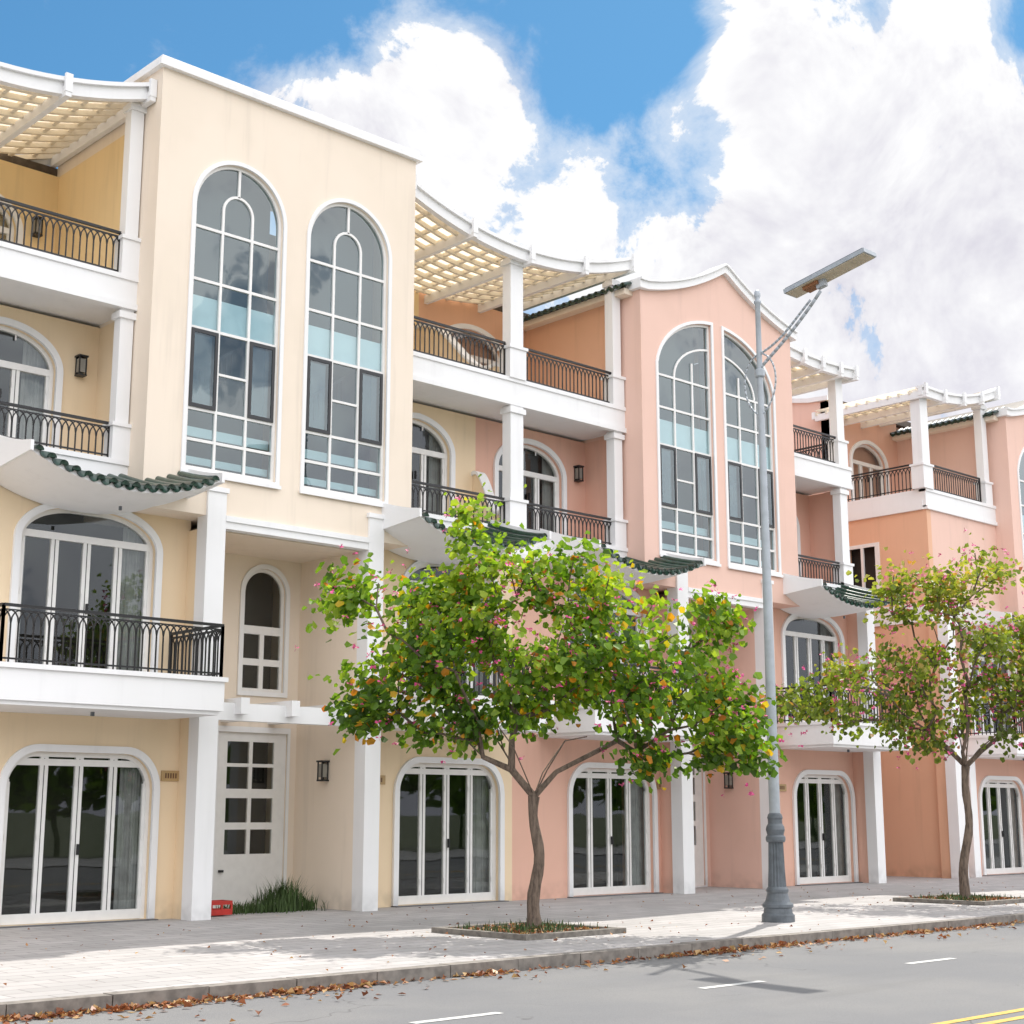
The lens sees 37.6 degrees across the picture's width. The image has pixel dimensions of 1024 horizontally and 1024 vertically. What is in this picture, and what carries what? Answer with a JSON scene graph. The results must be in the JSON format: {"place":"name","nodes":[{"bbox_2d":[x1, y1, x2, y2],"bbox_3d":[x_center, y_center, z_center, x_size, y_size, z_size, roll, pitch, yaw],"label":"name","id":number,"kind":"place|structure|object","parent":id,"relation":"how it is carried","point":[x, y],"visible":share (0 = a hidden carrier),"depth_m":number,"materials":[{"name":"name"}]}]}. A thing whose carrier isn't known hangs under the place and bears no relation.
{"place":"outdoors","nodes":[
{"label":"outdoors","id":0,"kind":"place"},
{"bbox_2d":[216,873,327,914],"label":"ornamental grass","id":1,"kind":"object","parent":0,"point":[285,897],"depth_m":25.21,"materials":[{"name":"green plant"}]},
{"bbox_2d":[0,874,1023,1001],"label":"sidewalk","id":2,"kind":"structure","parent":0,"point":[238,949],"depth_m":20.58,"materials":[{"name":"grey concrete"}]},
{"bbox_2d":[211,900,232,915],"bbox_3d":[-4.745,6.359,24.142,0.400,0.220,0.303,10,-15,-42],"label":"red crate","id":3,"kind":"object","parent":2,"relation":"on","point":[221,910],"visible":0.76,"depth_m":24.05,"materials":[{"name":"plastic"}]},
{"bbox_2d":[0,54,637,927],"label":"yellow townhouse","id":4,"kind":"structure","parent":2,"relation":"on","point":[228,422],"depth_m":25.67,"materials":[{"name":"beige paint"}]},
{"bbox_2d":[12,370,470,912],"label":"french door","id":5,"kind":"structure","parent":4,"relation":"in","point":[16,370],"depth_m":23.20,"materials":[{"name":"white wood"}]},
{"bbox_2d":[0,206,495,924],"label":"french door","id":6,"kind":"structure","parent":4,"relation":"in","point":[32,917],"depth_m":23.57,"materials":[{"name":"white paint"}]},
{"bbox_2d":[213,732,285,907],"bbox_3d":[-4.628,5.394,26.412,1.446,2.988,0.050,10,-15,-42],"label":"entrance door","id":7,"kind":"structure","parent":4,"relation":"in","point":[240,878],"depth_m":26.36,"materials":[{"name":"white paint"}]},
{"bbox_2d":[212,725,290,907],"bbox_3d":[-4.599,5.346,26.353,1.600,3.120,0.032,10,-15,-42],"label":"door frame","id":8,"kind":"structure","parent":4,"relation":"in","point":[220,728],"depth_m":26.74,"materials":[{"name":"white wood"}]},
{"bbox_2d":[236,564,289,697],"bbox_3d":[-4.472,2.128,27.115,1.060,2.390,0.042,10,-15,-42],"label":"window frame","id":9,"kind":"structure","parent":4,"relation":"in","point":[239,691],"depth_m":27.08,"materials":[{"name":"white wood"}]},
{"bbox_2d":[242,569,283,692],"bbox_3d":[-4.532,2.141,27.179,0.896,2.226,0.070,10,-15,-42],"label":"entrance window","id":10,"kind":"structure","parent":4,"relation":"in","point":[261,631],"depth_m":27.18,"materials":[{"name":"white paint"}]},
{"bbox_2d":[186,171,373,496],"bbox_3d":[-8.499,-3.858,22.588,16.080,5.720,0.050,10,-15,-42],"label":"window glass","id":11,"kind":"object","parent":4,"relation":"in","point":[219,186],"depth_m":26.52,"materials":[{"name":"glass"}]},
{"bbox_2d":[185,166,386,500],"bbox_3d":[-8.131,-3.887,22.191,15.836,5.416,0.070,10,-15,-42],"label":"arched window frame","id":12,"kind":"structure","parent":4,"relation":"in","point":[239,171],"depth_m":26.08,"materials":[{"name":"white paint"}]},
{"bbox_2d":[431,918,625,940],"bbox_3d":[0.230,5.744,20.703,1.900,0.210,1.900,10,-15,-42],"label":"tree pit","id":13,"kind":"object","parent":2,"relation":"on","point":[511,935],"visible":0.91,"depth_m":20.34,"materials":[{"name":"concrete"}]},
{"bbox_2d":[295,474,804,928],"bbox_3d":[0.532,2.685,21.576,7.219,6.539,3.337,-2,-12,12],"label":"bauhinia tree","id":14,"kind":"object","parent":2,"relation":"on","point":[630,696],"visible":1,"depth_m":21.47,"materials":[{"name":"green plant"}]},
{"bbox_2d":[419,263,911,900],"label":"pink townhouse","id":15,"kind":"structure","parent":2,"relation":"on","point":[639,437],"depth_m":33.60,"materials":[{"name":"paint"}]},
{"bbox_2d":[450,330,851,895],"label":"french door","id":16,"kind":"structure","parent":15,"relation":"in","point":[629,888],"depth_m":32.32,"materials":[{"name":"white paint"}]},
{"bbox_2d":[537,512,836,886],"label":"french door","id":17,"kind":"structure","parent":15,"relation":"in","point":[537,512],"depth_m":31.14,"materials":[{"name":"clear glass"}]},
{"bbox_2d":[689,623,695,664],"bbox_3d":[3.920,3.595,34.401,1.010,2.390,0.042,10,-15,-42],"label":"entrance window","id":18,"kind":"structure","parent":15,"relation":"in","point":[690,624],"depth_m":34.81,"materials":[{"name":"white"}]},
{"bbox_2d":[692,752,703,885],"bbox_3d":[3.869,6.881,33.794,1.246,2.988,0.050,10,-15,-42],"label":"entrance door","id":19,"kind":"structure","parent":15,"relation":"in","point":[697,779],"depth_m":34.05,"materials":[{"name":"white paint"}]},
{"bbox_2d":[692,746,707,886],"bbox_3d":[3.898,6.832,33.735,1.400,3.120,0.032,10,-15,-42],"label":"door frame","id":20,"kind":"structure","parent":15,"relation":"in","point":[704,790],"depth_m":34.10,"materials":[{"name":"white wood"}]},
{"bbox_2d":[658,328,757,566],"bbox_3d":[4.231,-1.510,34.251,4.320,5.760,0.050,10,-15,-42],"label":"window glass","id":21,"kind":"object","parent":15,"relation":"in","point":[681,342],"depth_m":34.36,"materials":[{"name":"glass"}]},
{"bbox_2d":[659,325,776,571],"bbox_3d":[4.600,-1.536,33.854,4.076,5.449,0.070,10,-15,-42],"label":"arched window frame","id":22,"kind":"structure","parent":15,"relation":"in","point":[706,350],"depth_m":33.91,"materials":[{"name":"white paint"}]},
{"bbox_2d":[744,247,876,922],"bbox_3d":[4.693,1.104,23.190,0.500,10.188,2.529,10,-15,-42],"label":"street lamp","id":23,"kind":"object","parent":2,"relation":"on","point":[777,905],"visible":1,"depth_m":23.64,"materials":[{"name":"metal"}]},
{"bbox_2d":[786,253,873,297],"bbox_3d":[5.029,-3.754,23.800,0.300,0.313,1.486,10,-15,-42],"label":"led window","id":24,"kind":"structure","parent":23,"relation":"in","point":[859,260],"depth_m":23.67,"materials":[{"name":"beige plastic"}]},
{"bbox_2d":[732,528,1023,899],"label":"bauhinia tree","id":25,"kind":"object","parent":2,"relation":"on","point":[818,705],"visible":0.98,"depth_m":28.84,"materials":[{"name":"green plant"}]},
{"bbox_2d":[792,382,1023,878],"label":"orange townhouse","id":26,"kind":"structure","parent":2,"relation":"on","point":[922,485],"depth_m":41.43,"materials":[{"name":"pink paint"}]},
{"bbox_2d":[849,542,880,588],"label":"alley window","id":27,"kind":"structure","parent":26,"relation":"in","point":[877,551],"depth_m":41.53,"materials":[{"name":"white paint"}]},
{"bbox_2d":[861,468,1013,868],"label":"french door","id":28,"kind":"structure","parent":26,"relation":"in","point":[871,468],"depth_m":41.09,"materials":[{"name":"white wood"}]},
{"bbox_2d":[853,445,1023,873],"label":"french door","id":29,"kind":"structure","parent":26,"relation":"in","point":[1008,784],"depth_m":41.36,"materials":[{"name":"white paint"}]},
{"bbox_2d":[1019,452,1023,514],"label":"window interior","id":30,"kind":"structure","parent":26,"relation":"in","point":[1021,469],"depth_m":44.45,"materials":[{"name":"white"}]},
{"bbox_2d":[893,892,1023,905],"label":"tree pit","id":31,"kind":"object","parent":2,"relation":"on","point":[957,900],"visible":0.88,"depth_m":27.65,"materials":[{"name":"concrete"}]},
{"bbox_2d":[0,923,1023,1023],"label":"road","id":32,"kind":"structure","parent":0,"point":[872,980],"depth_m":14.63,"materials":[{"name":"grey asphalt"}]},
{"bbox_2d":[0,882,1023,1023],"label":"fallen leaves","id":33,"kind":"object","parent":32,"relation":"on","point":[189,1001],"visible":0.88,"depth_m":16.18,"materials":[{"name":"brown plant"}]},
{"bbox_2d":[409,958,1023,1023],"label":"road markings","id":34,"kind":"object","parent":32,"relation":"on","point":[944,1022],"visible":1,"depth_m":13.01,"materials":[{"name":"white paint"}]},
{"bbox_2d":[0,0,1023,422],"label":"sky","id":35,"kind":"structure","parent":0,"point":[776,142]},
{"label":"ground","id":36,"kind":"structure","parent":0,"visible":0},
{"bbox_2d":[0,913,1023,1018],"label":"kerb","id":37,"kind":"structure","parent":36,"relation":"on","point":[197,991],"depth_m":16.14,"materials":[{"name":"concrete"}]}
]}

